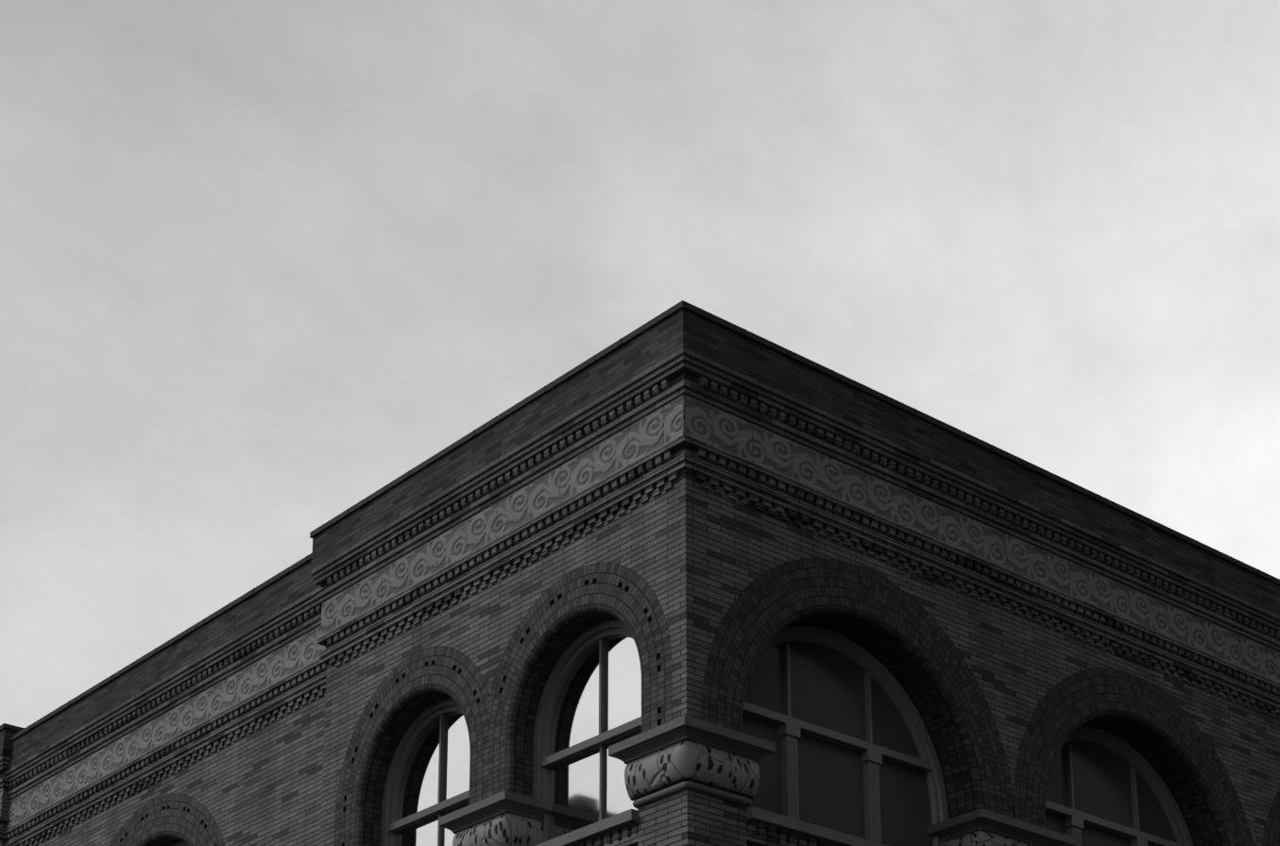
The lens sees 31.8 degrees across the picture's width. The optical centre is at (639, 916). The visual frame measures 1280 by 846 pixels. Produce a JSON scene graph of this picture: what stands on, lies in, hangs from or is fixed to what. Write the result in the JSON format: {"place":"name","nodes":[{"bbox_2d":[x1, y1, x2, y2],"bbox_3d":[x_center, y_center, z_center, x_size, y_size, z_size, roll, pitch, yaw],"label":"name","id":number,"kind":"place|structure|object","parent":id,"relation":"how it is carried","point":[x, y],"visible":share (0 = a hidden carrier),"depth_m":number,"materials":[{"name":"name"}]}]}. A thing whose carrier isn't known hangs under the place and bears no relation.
{"place":"outdoors","nodes":[
{"label":"outdoors","id":0,"kind":"place"},
{"bbox_2d":[0,0,1279,728],"label":"sky","id":1,"kind":"structure","parent":0,"point":[264,263],"materials":[{"name":"grey"}]},
{"label":"street ground","id":2,"kind":"structure","parent":0,"visible":0},
{"bbox_2d":[0,469,1279,845],"bbox_3d":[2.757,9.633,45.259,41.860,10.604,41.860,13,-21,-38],"label":"facade brick walls","id":3,"kind":"structure","parent":2,"relation":"on","point":[691,553],"depth_m":20.72,"materials":[{"name":"grey brick"}]},
{"bbox_2d":[0,347,1279,845],"bbox_3d":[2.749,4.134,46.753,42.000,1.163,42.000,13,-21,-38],"label":"brick cornice bands","id":4,"kind":"object","parent":3,"relation":"on","point":[682,368],"visible":0.52,"depth_m":21.01,"materials":[{"name":"grey brick"}]},
{"bbox_2d":[0,393,1279,829],"bbox_3d":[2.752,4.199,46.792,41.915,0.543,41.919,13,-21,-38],"label":"frieze terracotta scrolls","id":5,"kind":"object","parent":4,"relation":"on","point":[710,426],"visible":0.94,"depth_m":21.04,"materials":[{"name":"grey ceramic"}]},
{"bbox_2d":[0,308,1279,769],"bbox_3d":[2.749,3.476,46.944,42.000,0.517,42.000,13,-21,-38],"label":"brick parapet","id":6,"kind":"object","parent":4,"relation":"on","point":[676,332],"visible":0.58,"depth_m":21.16,"materials":[{"name":"grey brick"}]},
{"bbox_2d":[0,300,1279,742],"bbox_3d":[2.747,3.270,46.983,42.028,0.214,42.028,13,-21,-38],"label":"parapet coping","id":7,"kind":"object","parent":6,"relation":"on","point":[633,334],"visible":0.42,"depth_m":21.21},
{"bbox_2d":[6,376,1279,845],"bbox_3d":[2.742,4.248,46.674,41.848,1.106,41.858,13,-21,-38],"label":"cornice dentils","id":8,"kind":"object","parent":3,"relation":"on","point":[638,496],"visible":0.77,"depth_m":21.09,"materials":[{"name":"brick"}]},
{"bbox_2d":[108,558,1279,845],"bbox_3d":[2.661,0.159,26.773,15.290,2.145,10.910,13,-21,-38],"label":"brick arches","id":9,"kind":"structure","parent":3,"relation":"attached to","point":[900,636],"depth_m":20.11,"materials":[{"name":"brick"}]},
{"bbox_2d":[535,806,887,845],"bbox_3d":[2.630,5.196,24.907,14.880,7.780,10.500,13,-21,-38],"label":"window sills","id":10,"kind":"structure","parent":3,"relation":"attached to","point":[765,828],"depth_m":18.25,"materials":[{"name":"stone"}]},
{"bbox_2d":[380,618,641,845],"bbox_3d":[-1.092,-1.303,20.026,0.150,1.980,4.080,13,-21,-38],"label":"window sashes","id":11,"kind":"object","parent":10,"relation":"on","point":[575,651],"visible":0.62,"depth_m":19.75,"materials":[{"name":"grey wood"}]},
{"bbox_2d":[395,635,641,845],"bbox_3d":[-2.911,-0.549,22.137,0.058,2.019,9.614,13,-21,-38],"label":"window glass","id":12,"kind":"object","parent":11,"relation":"attached to","point":[574,783],"visible":0.71,"depth_m":19.49,"materials":[{"name":"clear glass"}]},
{"bbox_2d":[170,626,1193,845],"bbox_3d":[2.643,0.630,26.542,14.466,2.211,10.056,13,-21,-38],"label":"window frames","id":13,"kind":"structure","parent":10,"relation":"on","point":[792,730],"depth_m":20.09,"materials":[{"name":"grey wood"}]},
{"bbox_2d":[742,641,1177,845],"bbox_3d":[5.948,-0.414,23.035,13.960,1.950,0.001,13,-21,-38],"label":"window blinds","id":14,"kind":"object","parent":13,"relation":"attached to","point":[827,688],"visible":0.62,"depth_m":19.82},
{"bbox_2d":[637,790,744,845],"bbox_3d":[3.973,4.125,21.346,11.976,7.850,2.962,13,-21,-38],"label":"brick piers","id":15,"kind":"structure","parent":2,"relation":"on","point":[715,822],"depth_m":17.75,"materials":[{"name":"grey brick"}]},
{"bbox_2d":[438,715,1075,845],"bbox_3d":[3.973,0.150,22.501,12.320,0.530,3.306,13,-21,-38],"label":"terracotta capitals","id":16,"kind":"object","parent":15,"relation":"on","point":[675,756],"visible":0.83,"depth_m":18.04,"materials":[{"name":"grey ceramic"}]}
]}

